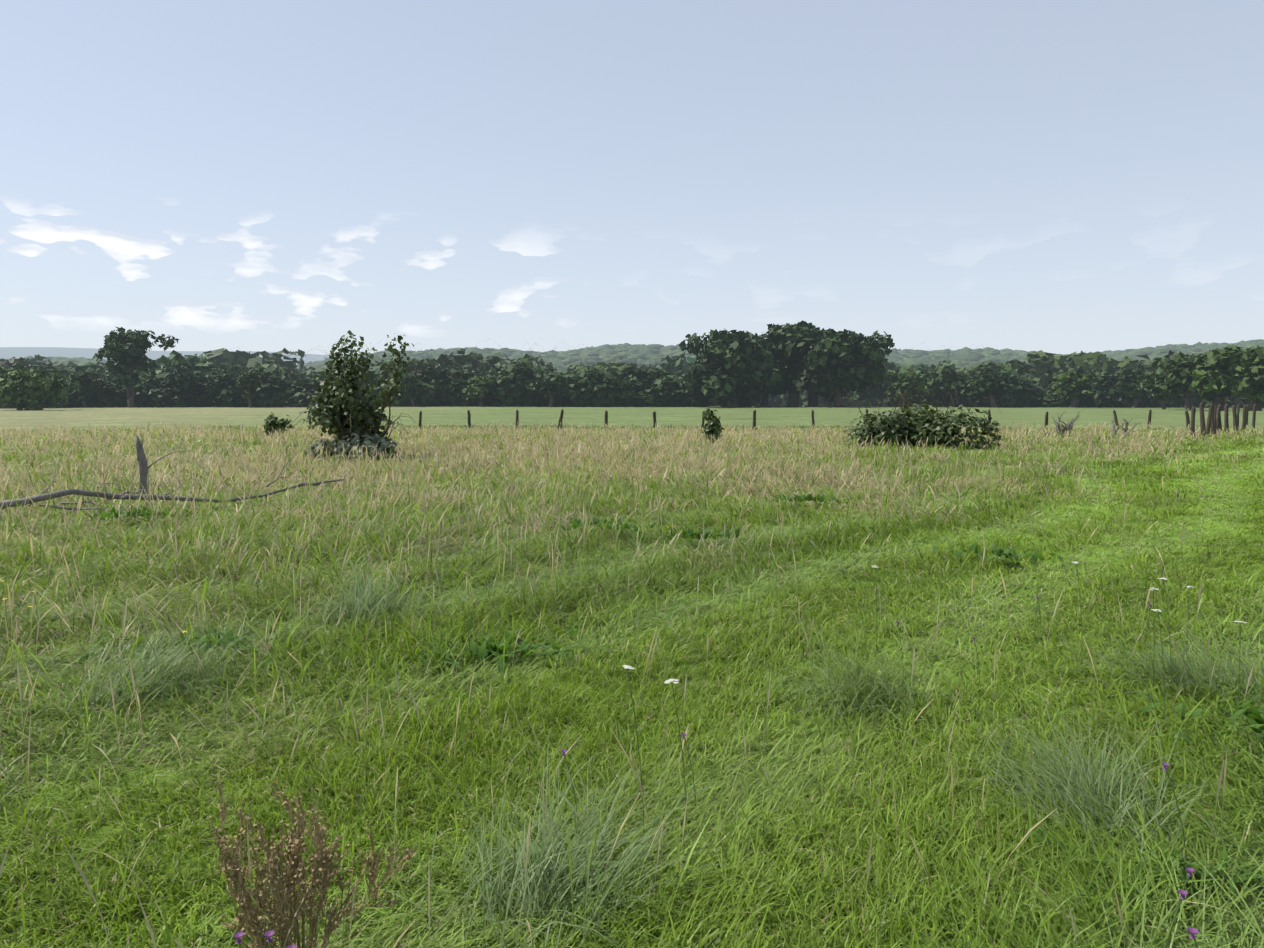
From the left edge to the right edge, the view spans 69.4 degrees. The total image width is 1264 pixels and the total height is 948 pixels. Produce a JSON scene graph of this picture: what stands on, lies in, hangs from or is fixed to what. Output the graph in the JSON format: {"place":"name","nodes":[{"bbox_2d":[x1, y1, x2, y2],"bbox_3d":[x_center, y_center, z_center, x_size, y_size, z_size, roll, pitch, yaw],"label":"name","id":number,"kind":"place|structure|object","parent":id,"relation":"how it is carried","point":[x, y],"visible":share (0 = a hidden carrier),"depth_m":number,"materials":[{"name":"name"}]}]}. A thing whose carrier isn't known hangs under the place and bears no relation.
{"place":"outdoors","nodes":[
{"label":"outdoors","id":0,"kind":"place"},
{"bbox_2d":[0,347,341,364],"bbox_3d":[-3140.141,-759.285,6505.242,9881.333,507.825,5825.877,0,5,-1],"label":"hills","id":1,"kind":"structure","parent":0,"point":[16,352],"depth_m":6525.36,"materials":[{"name":"grey"}]},
{"bbox_2d":[0,406,1263,947],"bbox_3d":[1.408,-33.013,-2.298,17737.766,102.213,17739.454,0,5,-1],"label":"ground","id":2,"kind":"structure","parent":0,"point":[78,418],"depth_m":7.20,"materials":[{"name":"green plant"}]},
{"bbox_2d":[0,365,23,407],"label":"tree","id":3,"kind":"object","parent":2,"relation":"on","point":[3,369],"depth_m":146.29,"materials":[{"name":"green plant"}]},
{"bbox_2d":[0,354,64,367],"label":"line tree","id":4,"kind":"object","parent":2,"relation":"on","point":[27,362],"visible":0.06,"depth_m":251.06,"materials":[{"name":"green plant"}]},
{"bbox_2d":[0,367,79,409],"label":"pale tree","id":5,"kind":"object","parent":2,"relation":"on","point":[27,388],"visible":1,"depth_m":114.40,"materials":[{"name":"green plant"}]},
{"bbox_2d":[19,364,70,374],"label":"line tree","id":6,"kind":"object","parent":2,"relation":"on","point":[64,370],"visible":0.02,"depth_m":192.30,"materials":[{"name":"green plant"}]},
{"bbox_2d":[7,357,106,367],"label":"line tree","id":7,"kind":"object","parent":2,"relation":"on","point":[70,363],"depth_m":258.74,"materials":[{"name":"green plant"}]},
{"bbox_2d":[40,361,126,407],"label":"tree","id":8,"kind":"object","parent":2,"relation":"on","point":[107,398],"visible":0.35,"depth_m":158.44,"materials":[{"name":"green plant"}]},
{"bbox_2d":[62,371,111,407],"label":"tree","id":9,"kind":"object","parent":2,"relation":"on","point":[89,382],"visible":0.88,"depth_m":154.97,"materials":[{"name":"green plant"}]},
{"bbox_2d":[69,365,112,372],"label":"line tree","id":10,"kind":"object","parent":2,"relation":"on","point":[76,368],"visible":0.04,"depth_m":211.27,"materials":[{"name":"green plant"}]},
{"bbox_2d":[83,364,114,377],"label":"line tree","id":11,"kind":"object","parent":2,"relation":"on","point":[99,369],"visible":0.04,"depth_m":191.83,"materials":[{"name":"green plant"}]},
{"bbox_2d":[90,367,162,407],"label":"tree","id":12,"kind":"object","parent":2,"relation":"on","point":[122,389],"visible":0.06,"depth_m":162.57,"materials":[{"name":"green plant"}]},
{"bbox_2d":[92,327,179,407],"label":"tree","id":13,"kind":"object","parent":2,"relation":"on","point":[127,349],"visible":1,"depth_m":152.04,"materials":[{"name":"green plant"}]},
{"bbox_2d":[106,357,241,407],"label":"tree","id":14,"kind":"object","parent":2,"relation":"on","point":[145,393],"visible":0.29,"depth_m":161.85,"materials":[{"name":"green plant"}]},
{"bbox_2d":[0,428,348,513],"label":"dead branch","id":15,"kind":"object","parent":2,"relation":"on","point":[143,464],"visible":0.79,"depth_m":12.29,"materials":[{"name":"grey wood"}]},
{"bbox_2d":[139,350,221,379],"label":"line tree","id":16,"kind":"object","parent":2,"relation":"on","point":[174,359],"visible":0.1,"depth_m":192.37,"materials":[{"name":"green plant"}]},
{"bbox_2d":[165,368,212,396],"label":"tree","id":17,"kind":"object","parent":2,"relation":"on","point":[190,377],"visible":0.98,"depth_m":157.03,"materials":[{"name":"green plant"}]},
{"bbox_2d":[153,375,232,407],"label":"tree","id":18,"kind":"object","parent":2,"relation":"on","point":[168,397],"visible":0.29,"depth_m":157.49,"materials":[{"name":"green plant"}]},
{"bbox_2d":[197,370,232,387],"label":"line tree","id":19,"kind":"object","parent":2,"relation":"on","point":[215,374],"visible":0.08,"depth_m":164.53,"materials":[{"name":"green plant"}]},
{"bbox_2d":[211,360,249,372],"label":"line tree","id":20,"kind":"object","parent":2,"relation":"on","point":[228,365],"depth_m":220.46,"materials":[{"name":"green plant"}]},
{"bbox_2d":[204,363,278,406],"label":"tree","id":21,"kind":"object","parent":2,"relation":"on","point":[230,394],"visible":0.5,"depth_m":158.42,"materials":[{"name":"green plant"}]},
{"bbox_2d":[224,366,260,377],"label":"line tree","id":22,"kind":"object","parent":2,"relation":"on","point":[233,369],"visible":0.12,"depth_m":185.61,"materials":[{"name":"green plant"}]},
{"bbox_2d":[234,371,262,407],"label":"tree","id":23,"kind":"object","parent":2,"relation":"on","point":[249,382],"visible":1,"depth_m":147.06,"materials":[{"name":"green plant"}]},
{"bbox_2d":[194,348,324,373],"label":"line tree","id":24,"kind":"object","parent":2,"relation":"on","point":[223,355],"visible":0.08,"depth_m":301.27,"materials":[{"name":"green plant"}]},
{"bbox_2d":[217,347,330,406],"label":"tree","id":25,"kind":"object","parent":2,"relation":"on","point":[270,393],"visible":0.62,"depth_m":159.55,"materials":[{"name":"green plant"}]},
{"bbox_2d":[263,412,292,436],"bbox_3d":[-15.282,-2.025,39.278,1.182,1.287,0.878,-3,6,-33],"label":"bush","id":26,"kind":"object","parent":2,"relation":"on","point":[283,423],"visible":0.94,"depth_m":39.17,"materials":[{"name":"green plant"}]},
{"bbox_2d":[273,367,303,382],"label":"line tree","id":27,"kind":"object","parent":2,"relation":"on","point":[292,375],"visible":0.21,"depth_m":190.22,"materials":[{"name":"green plant"}]},
{"bbox_2d":[278,370,328,406],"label":"tree","id":28,"kind":"object","parent":2,"relation":"on","point":[297,397],"visible":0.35,"depth_m":158.20,"materials":[{"name":"green plant"}]},
{"bbox_2d":[299,369,318,376],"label":"line tree","id":29,"kind":"object","parent":2,"relation":"on","point":[306,373],"depth_m":288.66,"materials":[{"name":"green plant"}]},
{"bbox_2d":[208,775,418,947],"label":"dry weed","id":30,"kind":"object","parent":2,"relation":"on","point":[282,907],"visible":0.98,"depth_m":2.42,"materials":[{"name":"brown plant"}]},
{"bbox_2d":[306,371,332,385],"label":"line tree","id":31,"kind":"object","parent":2,"relation":"on","point":[317,375],"visible":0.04,"depth_m":163.16,"materials":[{"name":"green plant"}]},
{"bbox_2d":[299,330,413,448],"bbox_3d":[-7.466,-2.091,24.422,2.280,3.460,3.116,3,6,35],"label":"hawthorn bush","id":32,"kind":"object","parent":2,"relation":"on","point":[340,404],"visible":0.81,"depth_m":24.07,"materials":[{"name":"leaves"},{"name":"bark"}]},
{"bbox_2d":[293,407,422,461],"bbox_3d":[-7.206,-0.934,24.035,3.510,1.705,3.213,0,5,-1],"label":"bramble bush","id":33,"kind":"object","parent":2,"relation":"on","point":[369,442],"visible":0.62,"depth_m":23.70,"materials":[{"name":"green plant"}]},
{"bbox_2d":[290,342,443,396],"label":"tree","id":34,"kind":"object","parent":2,"relation":"on","point":[377,363],"visible":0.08,"depth_m":159.33,"materials":[{"name":"green plant"}]},
{"bbox_2d":[398,375,427,406],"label":"tree","id":35,"kind":"object","parent":2,"relation":"on","point":[411,383],"visible":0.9,"depth_m":156.43,"materials":[{"name":"green plant"}]},
{"bbox_2d":[355,346,480,406],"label":"tree","id":36,"kind":"object","parent":2,"relation":"on","point":[425,399],"visible":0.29,"depth_m":158.38,"materials":[{"name":"green plant"}]},
{"bbox_2d":[395,358,440,375],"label":"line tree","id":37,"kind":"object","parent":2,"relation":"on","point":[420,364],"visible":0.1,"depth_m":217.58,"materials":[{"name":"green plant"}]},
{"bbox_2d":[430,361,474,376],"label":"line tree","id":38,"kind":"object","parent":2,"relation":"on","point":[445,367],"visible":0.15,"depth_m":210.57,"materials":[{"name":"green plant"}]},
{"bbox_2d":[408,350,503,406],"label":"tree","id":39,"kind":"object","parent":2,"relation":"on","point":[443,393],"visible":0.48,"depth_m":162.93,"materials":[{"name":"green plant"}]},
{"bbox_2d":[446,359,506,406],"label":"tree","id":40,"kind":"object","parent":2,"relation":"on","point":[468,402],"visible":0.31,"depth_m":162.20,"materials":[{"name":"green plant"}]},
{"bbox_2d":[465,376,498,406],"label":"tree","id":41,"kind":"object","parent":2,"relation":"on","point":[479,389],"visible":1,"depth_m":158.00,"materials":[{"name":"green plant"}]},
{"bbox_2d":[471,362,504,376],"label":"line tree","id":42,"kind":"object","parent":2,"relation":"on","point":[494,370],"visible":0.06,"depth_m":202.69,"materials":[{"name":"green plant"}]},
{"bbox_2d":[437,349,550,374],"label":"line tree","id":43,"kind":"object","parent":2,"relation":"on","point":[470,358],"visible":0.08,"depth_m":245.16,"materials":[{"name":"green plant"}]},
{"bbox_2d":[518,360,556,372],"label":"line tree","id":44,"kind":"object","parent":2,"relation":"on","point":[549,364],"depth_m":303.08,"materials":[{"name":"green plant"}]},
{"bbox_2d":[527,372,568,406],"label":"tree","id":45,"kind":"object","parent":2,"relation":"on","point":[551,386],"visible":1,"depth_m":154.13,"materials":[{"name":"green plant"}]},
{"bbox_2d":[473,341,625,406],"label":"tree","id":46,"kind":"object","parent":2,"relation":"on","point":[510,389],"visible":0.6,"depth_m":158.98,"materials":[{"name":"green plant"}]},
{"bbox_2d":[502,353,633,406],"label":"tree","id":47,"kind":"object","parent":2,"relation":"on","point":[575,371],"visible":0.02,"depth_m":161.83,"materials":[{"name":"green plant"}]},
{"bbox_2d":[562,361,607,371],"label":"line tree","id":48,"kind":"object","parent":2,"relation":"on","point":[569,368],"depth_m":322.29,"materials":[{"name":"green plant"}]},
{"bbox_2d":[573,362,637,375],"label":"line tree","id":49,"kind":"object","parent":2,"relation":"on","point":[612,366],"visible":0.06,"depth_m":224.49,"materials":[{"name":"green plant"}]},
{"bbox_2d":[556,350,681,406],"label":"tree","id":50,"kind":"object","parent":2,"relation":"on","point":[598,391],"visible":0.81,"depth_m":159.03,"materials":[{"name":"green plant"}]},
{"bbox_2d":[0,561,1246,947],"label":"wildflowers","id":51,"kind":"object","parent":2,"relation":"on","point":[1182,897],"visible":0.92,"depth_m":3.38,"materials":[{"name":"purple"}]},
{"bbox_2d":[602,361,659,369],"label":"line tree","id":52,"kind":"object","parent":2,"relation":"on","point":[635,365],"depth_m":260.66,"materials":[{"name":"green plant"}]},
{"bbox_2d":[615,374,650,406],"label":"tree","id":53,"kind":"object","parent":2,"relation":"on","point":[629,385],"visible":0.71,"depth_m":159.01,"materials":[{"name":"green plant"}]},
{"bbox_2d":[604,354,691,406],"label":"tree","id":54,"kind":"object","parent":2,"relation":"on","point":[656,373],"visible":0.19,"depth_m":162.35,"materials":[{"name":"green plant"}]},
{"bbox_2d":[639,352,695,375],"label":"line tree","id":55,"kind":"object","parent":2,"relation":"on","point":[669,365],"visible":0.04,"depth_m":262.28,"materials":[{"name":"green plant"}]},
{"bbox_2d":[628,363,712,406],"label":"tree","id":56,"kind":"object","parent":2,"relation":"on","point":[660,392],"visible":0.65,"depth_m":157.77,"materials":[{"name":"green plant"}]},
{"bbox_2d":[677,368,717,405],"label":"line tree","id":57,"kind":"object","parent":2,"relation":"on","point":[683,375],"depth_m":221.47,"materials":[{"name":"green plant"}]},
{"bbox_2d":[701,408,724,443],"bbox_3d":[2.698,-1.542,30.221,0.822,1.315,0.758,0,5,-1],"label":"bush","id":58,"kind":"object","parent":2,"relation":"on","point":[712,426],"visible":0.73,"depth_m":30.08,"materials":[{"name":"green plant"}]},
{"bbox_2d":[678,328,782,406],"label":"oak","id":59,"kind":"object","parent":2,"relation":"on","point":[734,368],"visible":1,"depth_m":146.06,"materials":[{"name":"green plant"}]},
{"bbox_2d":[759,389,786,405],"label":"tree","id":60,"kind":"object","parent":2,"relation":"on","point":[764,401],"depth_m":163.23,"materials":[{"name":"green plant"}]},
{"bbox_2d":[308,402,1255,436],"bbox_3d":[9.754,-2.776,48.298,58.912,2.091,17.403,0,5,-1],"label":"fence","id":61,"kind":"object","parent":2,"relation":"on","point":[1213,422],"visible":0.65,"depth_m":55.31,"materials":[{"name":"brown wood"}]},
{"bbox_2d":[759,320,821,406],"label":"oak","id":62,"kind":"object","parent":2,"relation":"on","point":[787,341],"visible":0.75,"depth_m":151.45,"materials":[{"name":"green plant"}]},
{"bbox_2d":[775,390,845,406],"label":"line tree","id":63,"kind":"object","parent":2,"relation":"on","point":[782,399],"visible":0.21,"depth_m":243.18,"materials":[{"name":"green plant"}]},
{"bbox_2d":[786,359,845,406],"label":"tree","id":64,"kind":"object","parent":2,"relation":"on","point":[812,399],"depth_m":157.48,"materials":[{"name":"green plant"}]},
{"bbox_2d":[818,395,833,406],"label":"line tree","id":65,"kind":"object","parent":2,"relation":"on","point":[828,403],"visible":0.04,"depth_m":208.62,"materials":[{"name":"green plant"}]},
{"bbox_2d":[792,328,894,406],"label":"oak","id":66,"kind":"object","parent":2,"relation":"on","point":[848,361],"visible":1,"depth_m":145.58,"materials":[{"name":"green plant"}]},
{"bbox_2d":[844,388,890,406],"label":"line tree","id":67,"kind":"object","parent":2,"relation":"on","point":[866,396],"visible":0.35,"depth_m":202.84,"materials":[{"name":"green plant"}]},
{"bbox_2d":[845,356,899,406],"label":"line tree","id":68,"kind":"object","parent":2,"relation":"on","point":[894,366],"visible":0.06,"depth_m":253.97,"materials":[{"name":"green plant"}]},
{"bbox_2d":[867,371,892,406],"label":"line tree","id":69,"kind":"object","parent":2,"relation":"on","point":[880,387],"visible":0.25,"depth_m":187.95,"materials":[{"name":"green plant"}]},
{"bbox_2d":[886,370,931,406],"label":"tree","id":70,"kind":"object","parent":2,"relation":"on","point":[903,382],"visible":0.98,"depth_m":156.44,"materials":[{"name":"green plant"}]},
{"bbox_2d":[888,363,934,377],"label":"line tree","id":71,"kind":"object","parent":2,"relation":"on","point":[906,368],"visible":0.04,"depth_m":204.73,"materials":[{"name":"green plant"}]},
{"bbox_2d":[823,386,1000,449],"bbox_3d":[9.116,-1.645,29.958,5.510,2.510,4.329,0,5,-1],"label":"bramble thicket","id":72,"kind":"object","parent":2,"relation":"on","point":[925,425],"visible":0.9,"depth_m":29.22,"materials":[{"name":"plant"}]},
{"bbox_2d":[883,368,969,406],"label":"tree","id":73,"kind":"object","parent":2,"relation":"on","point":[919,399],"visible":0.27,"depth_m":162.51,"materials":[{"name":"green plant"}]},
{"bbox_2d":[915,368,944,381],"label":"line tree","id":74,"kind":"object","parent":2,"relation":"on","point":[920,371],"depth_m":188.94,"materials":[{"name":"green plant"}]},
{"bbox_2d":[907,342,1028,406],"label":"tree","id":75,"kind":"object","parent":2,"relation":"on","point":[939,387],"visible":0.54,"depth_m":162.71,"materials":[{"name":"green plant"}]},
{"bbox_2d":[943,363,1032,406],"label":"tree","id":76,"kind":"object","parent":2,"relation":"on","point":[1005,400],"visible":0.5,"depth_m":161.52,"materials":[{"name":"green plant"}]},
{"bbox_2d":[966,366,1011,379],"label":"line tree","id":77,"kind":"object","parent":2,"relation":"on","point":[975,372],"visible":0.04,"depth_m":170.54,"materials":[{"name":"green plant"}]},
{"bbox_2d":[956,359,1028,376],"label":"line tree","id":78,"kind":"object","parent":2,"relation":"on","point":[1015,365],"depth_m":205.11,"materials":[{"name":"green plant"}]},
{"bbox_2d":[974,369,1018,406],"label":"tree","id":79,"kind":"object","parent":2,"relation":"on","point":[993,384],"visible":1,"depth_m":154.81,"materials":[{"name":"green plant"}]},
{"bbox_2d":[1020,374,1045,390],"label":"line tree","id":80,"kind":"object","parent":2,"relation":"on","point":[1035,381],"visible":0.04,"depth_m":217.20,"materials":[{"name":"green plant"}]},
{"bbox_2d":[965,352,1101,406],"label":"tree","id":81,"kind":"object","parent":2,"relation":"on","point":[1029,395],"visible":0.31,"depth_m":163.71,"materials":[{"name":"green plant"}]},
{"bbox_2d":[1039,363,1081,394],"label":"line tree","id":82,"kind":"object","parent":2,"relation":"on","point":[1045,381],"visible":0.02,"depth_m":204.03,"materials":[{"name":"green plant"}]},
{"bbox_2d":[1044,409,1081,437],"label":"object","id":83,"kind":"object","parent":2,"relation":"on","point":[1067,427],"visible":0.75,"depth_m":42.20,"materials":[{"name":"grey wood"}]},
{"bbox_2d":[1042,364,1104,389],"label":"line tree","id":84,"kind":"object","parent":2,"relation":"on","point":[1081,370],"visible":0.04,"depth_m":182.78,"materials":[{"name":"green plant"}]},
{"bbox_2d":[1051,370,1096,406],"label":"tree","id":85,"kind":"object","parent":2,"relation":"on","point":[1076,387],"visible":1,"depth_m":148.78,"materials":[{"name":"green plant"}]},
{"bbox_2d":[1033,368,1116,406],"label":"tree","id":86,"kind":"object","parent":2,"relation":"on","point":[1050,398],"visible":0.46,"depth_m":160.57,"materials":[{"name":"green plant"}]},
{"bbox_2d":[1023,350,1149,381],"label":"line tree","id":87,"kind":"object","parent":2,"relation":"on","point":[1098,358],"visible":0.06,"depth_m":222.43,"materials":[{"name":"green plant"}]},
{"bbox_2d":[1084,356,1150,407],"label":"tree","id":88,"kind":"object","parent":2,"relation":"on","point":[1108,393],"visible":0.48,"depth_m":160.26,"materials":[{"name":"green plant"}]},
{"bbox_2d":[1110,419,1141,436],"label":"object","id":89,"kind":"object","parent":2,"relation":"on","point":[1125,429],"visible":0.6,"depth_m":43.67,"materials":[{"name":"grey wood"}]},
{"bbox_2d":[1113,368,1155,407],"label":"tree","id":90,"kind":"object","parent":2,"relation":"on","point":[1129,381],"visible":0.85,"depth_m":145.87,"materials":[{"name":"green plant"}]},
{"bbox_2d":[1107,361,1178,407],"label":"tree","id":91,"kind":"object","parent":2,"relation":"on","point":[1148,402],"visible":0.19,"depth_m":162.76,"materials":[{"name":"green plant"}]},
{"bbox_2d":[1140,367,1167,408],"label":"tree","id":92,"kind":"object","parent":2,"relation":"on","point":[1150,381],"visible":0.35,"depth_m":126.20,"materials":[{"name":"green plant"}]},
{"bbox_2d":[1134,350,1202,371],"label":"line tree","id":93,"kind":"object","parent":2,"relation":"on","point":[1170,355],"depth_m":183.69,"materials":[{"name":"green plant"}]},
{"bbox_2d":[1150,355,1198,409],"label":"tree","id":94,"kind":"object","parent":2,"relation":"on","point":[1177,379],"visible":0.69,"depth_m":118.49,"materials":[{"name":"green plant"}]},
{"bbox_2d":[1150,365,1203,407],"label":"tree","id":95,"kind":"object","parent":2,"relation":"on","point":[1181,402],"visible":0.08,"depth_m":163.44,"materials":[{"name":"green plant"}]},
{"bbox_2d":[1188,348,1239,410],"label":"tree","id":96,"kind":"object","parent":2,"relation":"on","point":[1208,369],"visible":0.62,"depth_m":111.53,"materials":[{"name":"green plant"}]},
{"bbox_2d":[1196,395,1246,407],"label":"tree","id":97,"kind":"object","parent":2,"relation":"on","point":[1230,401],"visible":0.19,"depth_m":163.25,"materials":[{"name":"green plant"}]},
{"bbox_2d":[1216,345,1263,410],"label":"tree","id":98,"kind":"object","parent":2,"relation":"on","point":[1242,366],"visible":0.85,"depth_m":107.57,"materials":[{"name":"green plant"}]},
{"bbox_2d":[1245,374,1263,389],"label":"tree","id":99,"kind":"object","parent":2,"relation":"on","point":[1260,377],"visible":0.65,"depth_m":105.83,"materials":[{"name":"green plant"}]},
{"bbox_2d":[0,0,1263,355],"label":"sky","id":100,"kind":"structure","parent":0,"point":[1062,177],"materials":[{"name":"blue"}]},
{"bbox_2d":[6,339,1263,371],"bbox_3d":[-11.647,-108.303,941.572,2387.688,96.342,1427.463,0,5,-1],"label":"forest ridge","id":101,"kind":"structure","parent":0,"point":[914,357],"depth_m":944.78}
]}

